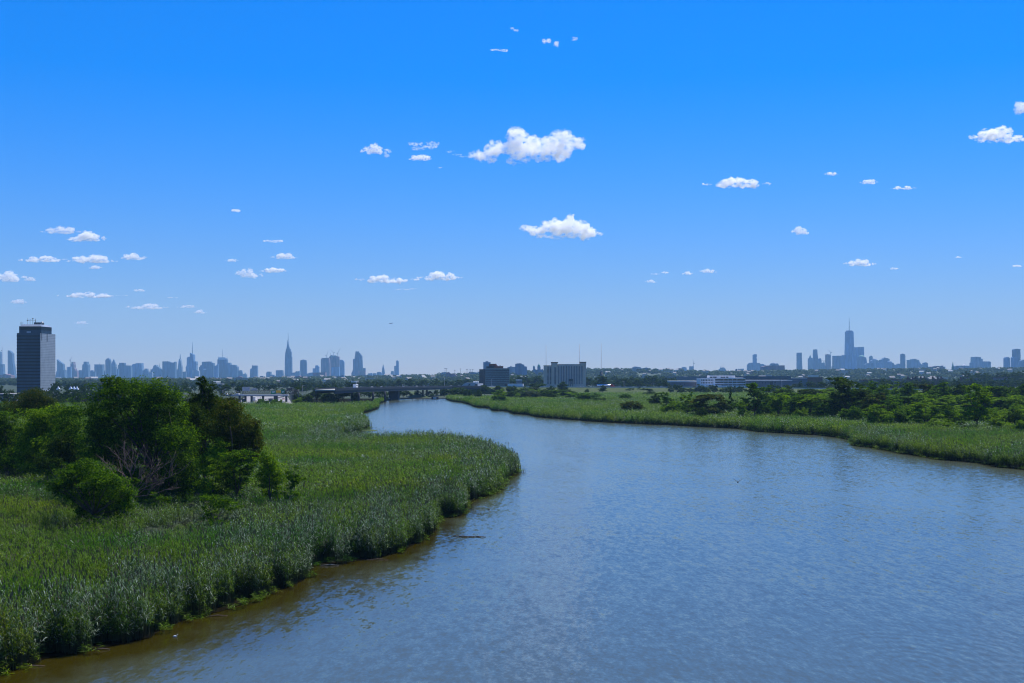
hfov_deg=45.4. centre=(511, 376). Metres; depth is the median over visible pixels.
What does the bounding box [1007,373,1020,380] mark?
broadleaf tree
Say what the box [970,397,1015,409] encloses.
shrub
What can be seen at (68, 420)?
broadleaf tree
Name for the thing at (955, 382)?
broadleaf tree
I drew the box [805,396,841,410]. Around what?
shrub
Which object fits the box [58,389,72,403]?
broadleaf tree
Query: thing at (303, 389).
broadleaf tree
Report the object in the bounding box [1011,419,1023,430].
shrub
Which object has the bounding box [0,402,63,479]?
broadleaf tree
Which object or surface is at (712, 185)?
sky
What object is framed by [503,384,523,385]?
truck
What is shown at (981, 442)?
reeds
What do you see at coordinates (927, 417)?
broadleaf tree
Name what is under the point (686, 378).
warehouse
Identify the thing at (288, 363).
skyscraper
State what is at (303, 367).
skyscraper
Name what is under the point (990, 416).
shrub
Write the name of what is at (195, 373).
skyscraper
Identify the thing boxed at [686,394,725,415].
broadleaf tree
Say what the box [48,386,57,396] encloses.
broadleaf tree
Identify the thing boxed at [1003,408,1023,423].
shrub
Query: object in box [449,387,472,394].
shrub
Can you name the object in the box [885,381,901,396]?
broadleaf tree
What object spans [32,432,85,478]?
broadleaf tree
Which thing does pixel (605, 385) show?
truck
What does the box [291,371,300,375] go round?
skyscraper
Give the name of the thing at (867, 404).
broadleaf tree
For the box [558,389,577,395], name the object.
shrub
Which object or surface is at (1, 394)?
parking deck
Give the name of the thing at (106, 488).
shrub
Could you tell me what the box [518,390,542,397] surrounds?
shrub
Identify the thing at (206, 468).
broadleaf tree
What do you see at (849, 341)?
skyscraper
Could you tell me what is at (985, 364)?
office block
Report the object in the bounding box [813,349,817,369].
skyscraper
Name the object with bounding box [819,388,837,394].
shrub
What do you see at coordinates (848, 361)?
skyscraper
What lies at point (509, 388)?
shrub
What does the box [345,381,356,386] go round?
broadleaf tree
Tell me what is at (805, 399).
broadleaf tree
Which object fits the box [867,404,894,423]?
shrub
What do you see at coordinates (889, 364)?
skyscraper
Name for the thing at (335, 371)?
skyscraper
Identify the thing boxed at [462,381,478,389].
hall
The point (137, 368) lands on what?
skyscraper
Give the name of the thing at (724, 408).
shrub
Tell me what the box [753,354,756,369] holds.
skyscraper
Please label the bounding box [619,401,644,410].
shrub
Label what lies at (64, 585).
reeds
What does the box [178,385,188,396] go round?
broadleaf tree
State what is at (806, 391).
shrub
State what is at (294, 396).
broadleaf tree
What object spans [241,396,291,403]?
plaza pavement
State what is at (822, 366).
skyscraper
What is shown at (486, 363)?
apartment tower
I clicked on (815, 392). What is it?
shrub
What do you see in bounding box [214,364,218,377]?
skyscraper
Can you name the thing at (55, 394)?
shrub
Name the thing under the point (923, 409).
shrub
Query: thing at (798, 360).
skyscraper
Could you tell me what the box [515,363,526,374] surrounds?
apartment block
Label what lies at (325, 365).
skyscraper
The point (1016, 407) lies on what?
shrub
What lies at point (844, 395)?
broadleaf tree
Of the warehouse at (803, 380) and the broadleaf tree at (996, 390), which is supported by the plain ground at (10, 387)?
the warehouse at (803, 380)
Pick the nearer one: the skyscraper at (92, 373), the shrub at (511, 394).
the shrub at (511, 394)
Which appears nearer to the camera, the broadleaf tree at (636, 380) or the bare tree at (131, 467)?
the bare tree at (131, 467)
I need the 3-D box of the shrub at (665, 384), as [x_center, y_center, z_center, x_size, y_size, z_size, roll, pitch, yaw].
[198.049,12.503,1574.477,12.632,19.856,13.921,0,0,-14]
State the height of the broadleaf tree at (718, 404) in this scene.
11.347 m
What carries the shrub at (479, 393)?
on the marsh ground at (749, 429)
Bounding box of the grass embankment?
[470,387,971,393]
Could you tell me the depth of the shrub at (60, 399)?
851.77 m
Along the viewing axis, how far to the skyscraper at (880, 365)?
10081.06 m
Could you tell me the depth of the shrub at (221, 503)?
171.30 m
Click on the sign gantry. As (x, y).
(247, 389)
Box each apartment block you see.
[0,374,14,377]
[313,372,326,376]
[507,365,514,373]
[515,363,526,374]
[543,362,585,386]
[760,365,784,370]
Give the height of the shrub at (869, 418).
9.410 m
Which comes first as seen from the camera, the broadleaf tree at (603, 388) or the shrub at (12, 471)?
the shrub at (12, 471)
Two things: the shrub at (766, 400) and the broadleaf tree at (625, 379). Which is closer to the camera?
the shrub at (766, 400)
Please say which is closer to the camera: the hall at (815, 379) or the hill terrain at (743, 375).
the hall at (815, 379)
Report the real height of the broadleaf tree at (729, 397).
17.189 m
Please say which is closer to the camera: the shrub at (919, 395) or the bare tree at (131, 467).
the bare tree at (131, 467)
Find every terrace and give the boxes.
[887,379,906,387]
[993,377,1007,385]
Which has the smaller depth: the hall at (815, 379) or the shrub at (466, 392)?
the shrub at (466, 392)
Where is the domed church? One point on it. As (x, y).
(538, 370)
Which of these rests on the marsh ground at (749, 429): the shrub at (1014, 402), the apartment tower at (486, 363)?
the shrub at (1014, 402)
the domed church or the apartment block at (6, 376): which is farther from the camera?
the apartment block at (6, 376)
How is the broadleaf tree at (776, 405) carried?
on the marsh ground at (749, 429)
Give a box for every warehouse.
[659,376,706,380]
[667,381,696,386]
[735,376,790,379]
[745,380,791,386]
[791,378,806,386]
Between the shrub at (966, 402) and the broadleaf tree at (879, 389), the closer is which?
the shrub at (966, 402)
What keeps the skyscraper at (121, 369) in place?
on the ground
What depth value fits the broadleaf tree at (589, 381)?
2005.84 m
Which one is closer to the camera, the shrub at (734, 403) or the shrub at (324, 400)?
the shrub at (734, 403)
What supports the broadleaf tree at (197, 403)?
on the marsh ground at (43, 656)
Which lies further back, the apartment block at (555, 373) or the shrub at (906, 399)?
the apartment block at (555, 373)
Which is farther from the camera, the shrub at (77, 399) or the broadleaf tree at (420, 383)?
the broadleaf tree at (420, 383)
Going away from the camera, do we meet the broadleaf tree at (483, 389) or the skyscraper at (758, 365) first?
the broadleaf tree at (483, 389)
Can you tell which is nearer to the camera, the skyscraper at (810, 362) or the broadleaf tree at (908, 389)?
the broadleaf tree at (908, 389)
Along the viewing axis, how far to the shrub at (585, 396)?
993.36 m
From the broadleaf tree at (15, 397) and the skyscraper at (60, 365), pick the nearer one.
the broadleaf tree at (15, 397)
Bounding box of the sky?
[0,0,1023,377]
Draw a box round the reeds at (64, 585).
[0,395,524,675]
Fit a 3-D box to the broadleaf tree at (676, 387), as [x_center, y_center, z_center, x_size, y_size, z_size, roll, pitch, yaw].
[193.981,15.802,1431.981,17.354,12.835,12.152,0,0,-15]
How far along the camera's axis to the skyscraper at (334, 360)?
10670.00 m
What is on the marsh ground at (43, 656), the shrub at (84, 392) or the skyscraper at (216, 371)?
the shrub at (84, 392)
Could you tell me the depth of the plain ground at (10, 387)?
1629.40 m
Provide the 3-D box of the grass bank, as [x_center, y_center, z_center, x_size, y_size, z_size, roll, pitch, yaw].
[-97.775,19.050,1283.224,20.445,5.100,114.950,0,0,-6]
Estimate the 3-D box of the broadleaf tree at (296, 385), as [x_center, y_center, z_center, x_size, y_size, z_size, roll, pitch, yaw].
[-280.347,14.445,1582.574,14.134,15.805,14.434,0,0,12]
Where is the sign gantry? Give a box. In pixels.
[242,387,298,398]
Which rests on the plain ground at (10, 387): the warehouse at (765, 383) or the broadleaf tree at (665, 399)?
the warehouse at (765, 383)
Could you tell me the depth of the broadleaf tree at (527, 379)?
2167.57 m
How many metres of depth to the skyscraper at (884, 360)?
10470.00 m
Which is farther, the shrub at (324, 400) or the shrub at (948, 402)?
the shrub at (324, 400)
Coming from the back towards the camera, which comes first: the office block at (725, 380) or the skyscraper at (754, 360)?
the skyscraper at (754, 360)
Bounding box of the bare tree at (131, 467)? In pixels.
[96,427,190,500]
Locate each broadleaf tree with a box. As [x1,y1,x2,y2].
[0,387,69,415]
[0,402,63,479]
[0,404,12,418]
[0,410,26,479]
[10,392,22,401]
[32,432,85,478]
[37,396,98,476]
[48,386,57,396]
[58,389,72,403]
[64,383,71,391]
[68,389,82,399]
[71,372,213,502]
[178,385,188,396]
[179,375,225,479]
[192,436,232,501]
[195,393,266,493]
[217,383,230,391]
[234,383,243,392]
[288,387,302,398]
[290,381,299,387]
[299,382,307,391]
[302,382,311,388]
[305,389,323,402]
[335,387,352,400]
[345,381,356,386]
[395,378,404,384]
[400,378,414,385]
[417,379,426,385]
[452,380,461,385]
[480,385,489,394]
[492,386,504,393]
[514,375,526,384]
[522,375,531,385]
[528,383,546,390]
[531,375,541,383]
[557,381,568,389]
[586,377,594,385]
[594,375,609,383]
[598,385,606,391]
[620,377,628,385]
[625,380,631,386]
[631,378,645,386]
[640,376,650,386]
[642,388,655,394]
[647,375,658,384]
[653,379,662,385]
[658,392,677,405]
[667,385,675,391]
[671,384,682,391]
[678,391,695,412]
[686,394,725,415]
[702,386,713,392]
[714,397,727,407]
[726,386,737,391]
[727,390,734,408]
[734,382,771,416]
[736,403,753,416]
[767,393,787,414]
[780,396,804,415]
[790,394,827,416]
[804,381,815,387]
[809,377,875,411]
[818,381,831,387]
[860,393,889,410]
[866,380,890,397]
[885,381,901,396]
[899,382,919,398]
[906,400,943,424]
[913,383,934,391]
[926,382,957,404]
[940,404,963,424]
[946,383,965,404]
[952,378,961,387]
[954,383,993,425]
[958,370,971,379]
[965,377,981,384]
[979,374,988,382]
[982,385,1012,407]
[993,372,1003,376]
[1001,372,1013,379]
[1006,384,1023,396]
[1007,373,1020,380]
[1011,370,1023,380]
[1011,380,1018,386]
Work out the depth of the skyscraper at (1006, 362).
8485.47 m
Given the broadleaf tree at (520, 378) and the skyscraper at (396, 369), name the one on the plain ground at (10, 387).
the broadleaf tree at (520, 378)
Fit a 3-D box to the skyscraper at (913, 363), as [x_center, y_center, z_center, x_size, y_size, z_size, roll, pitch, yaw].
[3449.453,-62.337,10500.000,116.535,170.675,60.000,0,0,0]
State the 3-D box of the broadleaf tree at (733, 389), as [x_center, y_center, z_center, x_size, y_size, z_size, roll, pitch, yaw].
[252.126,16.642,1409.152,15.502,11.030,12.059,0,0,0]
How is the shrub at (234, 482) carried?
on the marsh ground at (43, 656)
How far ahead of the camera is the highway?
1481.09 m
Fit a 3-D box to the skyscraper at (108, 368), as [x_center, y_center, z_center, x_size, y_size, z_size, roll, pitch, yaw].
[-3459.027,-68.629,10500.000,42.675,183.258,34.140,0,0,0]
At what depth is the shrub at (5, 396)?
898.58 m
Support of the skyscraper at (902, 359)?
on the ground
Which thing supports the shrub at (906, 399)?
on the marsh ground at (749, 429)
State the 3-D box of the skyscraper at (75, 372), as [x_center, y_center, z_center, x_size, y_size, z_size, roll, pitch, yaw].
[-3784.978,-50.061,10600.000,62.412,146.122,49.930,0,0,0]
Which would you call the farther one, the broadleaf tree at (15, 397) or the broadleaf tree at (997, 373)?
the broadleaf tree at (997, 373)
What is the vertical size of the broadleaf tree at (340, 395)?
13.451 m
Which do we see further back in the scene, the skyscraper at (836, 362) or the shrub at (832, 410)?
the skyscraper at (836, 362)
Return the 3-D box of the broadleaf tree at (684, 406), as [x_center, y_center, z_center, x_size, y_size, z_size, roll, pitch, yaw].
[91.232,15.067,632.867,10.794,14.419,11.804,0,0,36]
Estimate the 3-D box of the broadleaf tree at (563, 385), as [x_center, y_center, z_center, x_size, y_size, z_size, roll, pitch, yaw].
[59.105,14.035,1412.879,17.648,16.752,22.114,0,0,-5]
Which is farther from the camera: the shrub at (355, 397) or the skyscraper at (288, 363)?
the skyscraper at (288, 363)
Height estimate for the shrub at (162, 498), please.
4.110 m
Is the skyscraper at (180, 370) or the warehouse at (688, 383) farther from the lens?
the skyscraper at (180, 370)
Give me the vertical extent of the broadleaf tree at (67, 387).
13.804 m
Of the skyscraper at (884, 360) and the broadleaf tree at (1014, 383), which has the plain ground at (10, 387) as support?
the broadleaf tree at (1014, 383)
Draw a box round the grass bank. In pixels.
[409,391,426,397]
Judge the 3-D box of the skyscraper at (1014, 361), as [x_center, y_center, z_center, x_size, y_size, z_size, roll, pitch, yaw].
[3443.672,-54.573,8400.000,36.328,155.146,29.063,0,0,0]
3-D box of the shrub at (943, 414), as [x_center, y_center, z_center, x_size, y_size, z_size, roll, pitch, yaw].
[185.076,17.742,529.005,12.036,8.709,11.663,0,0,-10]
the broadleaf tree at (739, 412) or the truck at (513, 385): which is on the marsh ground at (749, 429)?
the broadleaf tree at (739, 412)
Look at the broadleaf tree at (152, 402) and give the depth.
203.03 m
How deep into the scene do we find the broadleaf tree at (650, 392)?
1277.71 m
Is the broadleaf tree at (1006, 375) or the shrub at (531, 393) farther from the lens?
the broadleaf tree at (1006, 375)
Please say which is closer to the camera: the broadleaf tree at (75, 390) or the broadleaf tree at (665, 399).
the broadleaf tree at (665, 399)
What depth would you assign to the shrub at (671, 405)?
652.03 m
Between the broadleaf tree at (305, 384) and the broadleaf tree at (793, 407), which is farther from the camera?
the broadleaf tree at (305, 384)
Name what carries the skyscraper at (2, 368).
on the ground
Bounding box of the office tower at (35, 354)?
[17,318,54,391]
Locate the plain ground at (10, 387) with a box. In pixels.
[0,384,1015,398]
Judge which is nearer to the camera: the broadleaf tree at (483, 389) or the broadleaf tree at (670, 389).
the broadleaf tree at (483, 389)
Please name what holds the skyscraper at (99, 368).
on the ground
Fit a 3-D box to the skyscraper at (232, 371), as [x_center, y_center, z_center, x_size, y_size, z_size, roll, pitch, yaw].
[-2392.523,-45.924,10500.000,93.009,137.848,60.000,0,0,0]
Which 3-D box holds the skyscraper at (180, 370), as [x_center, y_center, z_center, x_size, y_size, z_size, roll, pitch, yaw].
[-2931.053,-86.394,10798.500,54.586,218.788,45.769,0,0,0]
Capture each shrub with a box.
[0,392,14,402]
[0,448,30,478]
[42,457,142,533]
[51,389,64,400]
[58,393,64,403]
[69,392,83,404]
[81,387,88,397]
[145,491,171,511]
[193,493,250,526]
[210,449,257,499]
[252,445,287,508]
[278,464,306,501]
[292,397,301,402]
[301,394,313,402]
[319,393,334,403]
[327,397,337,404]
[351,392,357,400]
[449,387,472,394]
[463,389,472,395]
[473,390,482,396]
[491,389,507,400]
[505,391,516,396]
[506,386,516,391]
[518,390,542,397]
[539,390,558,397]
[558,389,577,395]
[563,392,575,396]
[575,392,600,400]
[618,393,632,399]
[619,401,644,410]
[646,393,662,404]
[660,401,677,412]
[662,379,669,386]
[693,407,707,417]
[694,384,702,391]
[710,402,735,413]
[726,400,738,409]
[755,402,775,416]
[756,395,777,405]
[767,392,798,398]
[772,385,794,393]
[772,394,806,415]
[792,407,807,416]
[793,393,829,395]
[794,389,812,394]
[796,381,805,387]
[799,388,825,394]
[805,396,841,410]
[812,398,842,417]
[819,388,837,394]
[838,405,866,420]
[863,407,889,421]
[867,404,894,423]
[883,399,904,411]
[886,396,928,408]
[889,408,912,424]
[903,393,933,408]
[904,406,932,421]
[920,393,938,403]
[924,418,960,428]
[928,399,965,411]
[933,394,963,406]
[934,407,952,420]
[954,400,999,410]
[955,393,972,406]
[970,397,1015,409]
[979,410,1007,422]
[987,417,1014,429]
[995,407,1008,415]
[996,396,1023,410]
[1003,403,1023,412]
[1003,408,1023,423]
[1007,394,1023,409]
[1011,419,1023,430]
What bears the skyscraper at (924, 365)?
on the ground
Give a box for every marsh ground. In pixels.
[0,399,515,673]
[475,406,1022,468]
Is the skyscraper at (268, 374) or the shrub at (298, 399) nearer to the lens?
the shrub at (298, 399)
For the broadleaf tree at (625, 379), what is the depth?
1945.39 m
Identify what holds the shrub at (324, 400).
on the marsh ground at (43, 656)
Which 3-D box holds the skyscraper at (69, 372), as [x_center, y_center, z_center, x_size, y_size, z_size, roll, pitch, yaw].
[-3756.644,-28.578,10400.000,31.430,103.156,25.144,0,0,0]
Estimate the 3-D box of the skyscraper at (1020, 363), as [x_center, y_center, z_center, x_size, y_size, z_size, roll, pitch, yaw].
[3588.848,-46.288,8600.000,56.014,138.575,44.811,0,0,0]
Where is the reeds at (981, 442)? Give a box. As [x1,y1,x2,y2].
[445,391,1023,468]
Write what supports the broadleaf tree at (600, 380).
on the plain ground at (10, 387)
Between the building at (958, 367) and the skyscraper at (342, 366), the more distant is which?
the skyscraper at (342, 366)
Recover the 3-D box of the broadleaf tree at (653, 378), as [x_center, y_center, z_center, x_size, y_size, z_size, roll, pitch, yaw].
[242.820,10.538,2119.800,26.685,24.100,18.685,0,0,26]
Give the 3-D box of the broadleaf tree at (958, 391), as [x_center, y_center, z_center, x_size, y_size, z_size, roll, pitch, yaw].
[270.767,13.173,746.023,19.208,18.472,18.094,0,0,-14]
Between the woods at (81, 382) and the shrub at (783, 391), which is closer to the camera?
the shrub at (783, 391)
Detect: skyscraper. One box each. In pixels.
[0,352,4,374]
[8,350,16,377]
[55,370,66,377]
[57,359,64,370]
[67,367,71,377]
[71,362,78,376]
[79,362,89,377]
[90,370,95,376]
[94,363,104,377]
[105,358,111,376]
[111,359,116,376]
[118,363,125,377]
[124,366,132,377]
[132,363,143,377]
[142,369,149,377]
[148,372,152,377]
[150,365,161,377]
[162,361,176,377]
[177,355,182,377]
[186,342,197,377]
[192,370,199,377]
[199,361,214,377]
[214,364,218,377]
[217,349,227,377]
[227,363,238,377]
[250,366,257,376]
[266,372,274,376]
[276,370,283,376]
[285,340,292,376]
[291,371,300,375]
[300,360,306,376]
[313,365,319,372]
[321,358,330,375]
[329,355,339,366]
[331,367,339,375]
[339,360,344,375]
[351,351,362,375]
[357,370,365,375]
[394,360,398,374]
[747,363,752,369]
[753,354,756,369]
[756,363,765,370]
[796,353,801,368]
[808,356,812,369]
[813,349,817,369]
[820,363,825,368]
[825,354,829,369]
[831,356,841,368]
[842,355,855,369]
[844,325,853,354]
[854,347,863,368]
[857,355,866,368]
[864,363,873,368]
[870,358,878,367]
[877,363,883,367]
[879,357,889,367]
[885,361,894,368]
[900,354,905,368]
[907,359,921,367]
[920,362,927,367]
[1003,357,1009,367]
[1011,357,1017,366]
[1012,349,1020,361]
[1018,360,1023,366]
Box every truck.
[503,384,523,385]
[596,384,614,386]
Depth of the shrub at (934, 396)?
688.79 m
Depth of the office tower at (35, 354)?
1650.21 m
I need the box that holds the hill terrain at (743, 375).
[452,371,1023,380]
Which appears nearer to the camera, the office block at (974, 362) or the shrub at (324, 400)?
the shrub at (324, 400)
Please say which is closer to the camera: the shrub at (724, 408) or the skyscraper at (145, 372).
the shrub at (724, 408)
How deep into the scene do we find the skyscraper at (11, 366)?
10875.69 m
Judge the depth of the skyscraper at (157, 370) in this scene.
10470.00 m
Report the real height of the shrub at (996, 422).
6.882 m
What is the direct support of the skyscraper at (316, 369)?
on the ground
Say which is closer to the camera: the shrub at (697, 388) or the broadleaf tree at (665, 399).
the broadleaf tree at (665, 399)
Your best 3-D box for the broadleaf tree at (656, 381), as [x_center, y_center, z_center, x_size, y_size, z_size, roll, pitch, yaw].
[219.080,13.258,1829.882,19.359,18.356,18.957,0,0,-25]
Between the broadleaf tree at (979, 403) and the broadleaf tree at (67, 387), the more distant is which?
the broadleaf tree at (67, 387)
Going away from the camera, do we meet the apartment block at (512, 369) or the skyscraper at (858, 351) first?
the apartment block at (512, 369)
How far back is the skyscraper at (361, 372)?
9975.41 m
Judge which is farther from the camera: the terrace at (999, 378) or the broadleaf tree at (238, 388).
the terrace at (999, 378)
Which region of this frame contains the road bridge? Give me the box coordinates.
[315,386,486,402]
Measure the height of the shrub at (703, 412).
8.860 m
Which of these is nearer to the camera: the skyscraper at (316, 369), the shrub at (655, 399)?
the shrub at (655, 399)
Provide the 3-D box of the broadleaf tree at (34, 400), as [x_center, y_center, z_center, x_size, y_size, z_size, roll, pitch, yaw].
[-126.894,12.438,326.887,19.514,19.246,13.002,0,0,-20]
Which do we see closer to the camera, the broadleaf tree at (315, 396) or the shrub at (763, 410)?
the shrub at (763, 410)
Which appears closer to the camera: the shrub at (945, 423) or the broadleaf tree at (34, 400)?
the broadleaf tree at (34, 400)
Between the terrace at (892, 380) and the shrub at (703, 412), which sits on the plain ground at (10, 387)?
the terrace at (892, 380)
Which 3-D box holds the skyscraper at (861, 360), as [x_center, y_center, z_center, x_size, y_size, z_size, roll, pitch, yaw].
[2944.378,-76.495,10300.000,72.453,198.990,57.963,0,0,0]
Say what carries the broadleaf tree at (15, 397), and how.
on the marsh ground at (43, 656)
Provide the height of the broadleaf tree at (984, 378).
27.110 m
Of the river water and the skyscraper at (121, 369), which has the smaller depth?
the river water
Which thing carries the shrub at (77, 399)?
on the marsh ground at (43, 656)
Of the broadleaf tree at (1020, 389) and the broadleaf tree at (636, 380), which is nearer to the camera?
the broadleaf tree at (1020, 389)
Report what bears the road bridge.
on the ground
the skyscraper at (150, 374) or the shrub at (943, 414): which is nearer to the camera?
the shrub at (943, 414)
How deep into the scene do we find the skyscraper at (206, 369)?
10470.00 m
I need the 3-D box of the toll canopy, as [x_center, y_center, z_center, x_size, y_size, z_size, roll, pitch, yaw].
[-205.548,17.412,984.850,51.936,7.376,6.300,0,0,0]
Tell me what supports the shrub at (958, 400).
on the marsh ground at (749, 429)
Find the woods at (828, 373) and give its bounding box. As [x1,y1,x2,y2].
[0,367,1023,384]
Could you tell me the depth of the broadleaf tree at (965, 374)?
2384.21 m
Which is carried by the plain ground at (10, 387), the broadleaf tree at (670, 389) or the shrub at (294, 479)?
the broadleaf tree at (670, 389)
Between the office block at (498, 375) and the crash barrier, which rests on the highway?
the crash barrier
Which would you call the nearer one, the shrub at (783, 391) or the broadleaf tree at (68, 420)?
the broadleaf tree at (68, 420)
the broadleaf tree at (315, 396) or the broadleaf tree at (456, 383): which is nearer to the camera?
the broadleaf tree at (315, 396)
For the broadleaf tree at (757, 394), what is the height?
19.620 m
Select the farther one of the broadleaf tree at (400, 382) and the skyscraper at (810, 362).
the skyscraper at (810, 362)
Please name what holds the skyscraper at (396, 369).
on the ground
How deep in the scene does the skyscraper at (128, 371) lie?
10377.24 m
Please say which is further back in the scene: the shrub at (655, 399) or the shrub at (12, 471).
the shrub at (655, 399)
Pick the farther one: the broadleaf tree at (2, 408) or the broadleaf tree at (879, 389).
the broadleaf tree at (879, 389)
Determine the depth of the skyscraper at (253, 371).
10475.27 m
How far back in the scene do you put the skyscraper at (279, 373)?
10373.56 m
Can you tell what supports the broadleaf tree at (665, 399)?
on the marsh ground at (749, 429)
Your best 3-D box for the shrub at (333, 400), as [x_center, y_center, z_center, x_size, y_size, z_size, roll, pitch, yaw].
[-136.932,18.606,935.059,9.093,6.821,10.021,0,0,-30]
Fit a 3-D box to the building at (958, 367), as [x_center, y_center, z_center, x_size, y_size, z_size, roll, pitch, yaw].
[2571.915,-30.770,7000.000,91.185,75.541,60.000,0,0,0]
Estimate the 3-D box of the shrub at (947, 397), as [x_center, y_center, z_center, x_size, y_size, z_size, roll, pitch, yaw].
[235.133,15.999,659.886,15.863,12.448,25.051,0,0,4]
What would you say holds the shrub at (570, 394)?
on the marsh ground at (749, 429)
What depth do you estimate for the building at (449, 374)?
4284.76 m
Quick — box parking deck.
[0,393,18,401]
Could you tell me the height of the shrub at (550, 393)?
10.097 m
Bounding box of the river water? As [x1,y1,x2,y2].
[0,399,1023,682]
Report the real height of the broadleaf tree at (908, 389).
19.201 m
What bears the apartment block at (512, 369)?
on the hill terrain at (743, 375)
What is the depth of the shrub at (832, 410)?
571.72 m
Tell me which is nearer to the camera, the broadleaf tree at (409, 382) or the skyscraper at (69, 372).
the broadleaf tree at (409, 382)
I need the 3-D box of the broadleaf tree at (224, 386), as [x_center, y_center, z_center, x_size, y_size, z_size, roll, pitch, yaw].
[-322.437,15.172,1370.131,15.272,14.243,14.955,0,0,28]
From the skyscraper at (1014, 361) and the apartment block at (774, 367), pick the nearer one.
the apartment block at (774, 367)
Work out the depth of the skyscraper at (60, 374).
10270.00 m
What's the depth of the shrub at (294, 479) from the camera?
185.87 m
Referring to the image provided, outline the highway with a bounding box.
[569,387,890,389]
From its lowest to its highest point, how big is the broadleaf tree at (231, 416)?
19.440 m
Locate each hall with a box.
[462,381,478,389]
[803,377,822,387]
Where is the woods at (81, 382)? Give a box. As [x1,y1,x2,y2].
[0,379,1019,387]
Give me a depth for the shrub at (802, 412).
573.48 m
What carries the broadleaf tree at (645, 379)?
on the plain ground at (10, 387)
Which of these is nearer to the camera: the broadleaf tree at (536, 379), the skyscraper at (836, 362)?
the broadleaf tree at (536, 379)
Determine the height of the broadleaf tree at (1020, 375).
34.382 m
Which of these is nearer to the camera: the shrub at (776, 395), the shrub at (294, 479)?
the shrub at (294, 479)
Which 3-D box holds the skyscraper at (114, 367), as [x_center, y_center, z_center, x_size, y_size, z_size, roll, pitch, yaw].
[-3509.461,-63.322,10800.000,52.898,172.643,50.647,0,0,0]
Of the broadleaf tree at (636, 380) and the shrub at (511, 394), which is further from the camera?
the broadleaf tree at (636, 380)
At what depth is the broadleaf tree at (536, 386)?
1313.24 m
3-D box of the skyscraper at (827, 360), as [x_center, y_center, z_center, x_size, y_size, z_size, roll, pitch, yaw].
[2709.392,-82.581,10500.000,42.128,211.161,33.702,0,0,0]
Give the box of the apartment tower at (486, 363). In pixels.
[483,361,490,368]
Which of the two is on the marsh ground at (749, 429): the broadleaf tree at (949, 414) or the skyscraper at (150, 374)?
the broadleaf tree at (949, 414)
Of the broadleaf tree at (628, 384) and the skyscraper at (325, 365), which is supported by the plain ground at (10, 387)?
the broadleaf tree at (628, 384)
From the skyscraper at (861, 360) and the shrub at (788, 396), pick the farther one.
the skyscraper at (861, 360)
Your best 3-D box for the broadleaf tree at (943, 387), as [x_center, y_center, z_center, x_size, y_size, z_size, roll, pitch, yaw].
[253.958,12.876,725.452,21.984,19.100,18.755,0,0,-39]
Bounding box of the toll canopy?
[223,393,288,401]
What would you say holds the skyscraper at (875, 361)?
on the ground
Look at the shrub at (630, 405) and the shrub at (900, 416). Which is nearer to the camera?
the shrub at (900, 416)
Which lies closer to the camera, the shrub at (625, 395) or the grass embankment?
the shrub at (625, 395)
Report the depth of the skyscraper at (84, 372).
10470.00 m
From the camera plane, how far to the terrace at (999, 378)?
2200.00 m
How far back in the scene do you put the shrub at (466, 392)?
1129.26 m
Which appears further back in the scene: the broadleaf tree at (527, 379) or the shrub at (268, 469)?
the broadleaf tree at (527, 379)
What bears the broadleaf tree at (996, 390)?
on the marsh ground at (749, 429)
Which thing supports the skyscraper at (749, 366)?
on the ground
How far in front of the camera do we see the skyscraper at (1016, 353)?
8781.29 m
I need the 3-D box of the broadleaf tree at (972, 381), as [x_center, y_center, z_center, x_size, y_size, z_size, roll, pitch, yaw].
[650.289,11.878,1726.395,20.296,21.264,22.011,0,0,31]
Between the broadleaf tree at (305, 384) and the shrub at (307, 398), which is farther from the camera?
the broadleaf tree at (305, 384)
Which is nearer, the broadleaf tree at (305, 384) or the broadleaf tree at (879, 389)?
the broadleaf tree at (879, 389)
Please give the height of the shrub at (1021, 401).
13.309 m
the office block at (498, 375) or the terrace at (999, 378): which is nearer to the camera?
the office block at (498, 375)
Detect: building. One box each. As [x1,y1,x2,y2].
[446,372,456,376]
[954,364,971,369]
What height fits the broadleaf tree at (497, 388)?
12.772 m
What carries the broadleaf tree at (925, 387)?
on the marsh ground at (749, 429)
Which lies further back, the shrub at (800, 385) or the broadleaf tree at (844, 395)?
the shrub at (800, 385)
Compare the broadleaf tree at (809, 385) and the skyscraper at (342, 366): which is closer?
the broadleaf tree at (809, 385)
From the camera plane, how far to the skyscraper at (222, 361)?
10570.00 m
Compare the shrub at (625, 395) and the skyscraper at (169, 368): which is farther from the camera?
the skyscraper at (169, 368)
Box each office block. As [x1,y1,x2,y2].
[479,364,509,385]
[697,375,744,386]
[969,357,982,367]
[980,361,990,367]
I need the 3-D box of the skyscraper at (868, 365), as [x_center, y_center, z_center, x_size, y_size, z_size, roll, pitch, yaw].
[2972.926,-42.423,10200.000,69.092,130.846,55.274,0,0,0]
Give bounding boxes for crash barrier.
[487,386,982,389]
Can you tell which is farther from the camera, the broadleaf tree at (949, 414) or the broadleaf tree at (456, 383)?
the broadleaf tree at (456, 383)
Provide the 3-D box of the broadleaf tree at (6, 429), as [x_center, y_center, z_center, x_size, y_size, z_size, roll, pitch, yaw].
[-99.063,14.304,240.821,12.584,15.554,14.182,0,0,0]
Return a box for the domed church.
[533,364,542,374]
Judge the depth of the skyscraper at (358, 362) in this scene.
10570.00 m
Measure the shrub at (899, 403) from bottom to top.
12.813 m

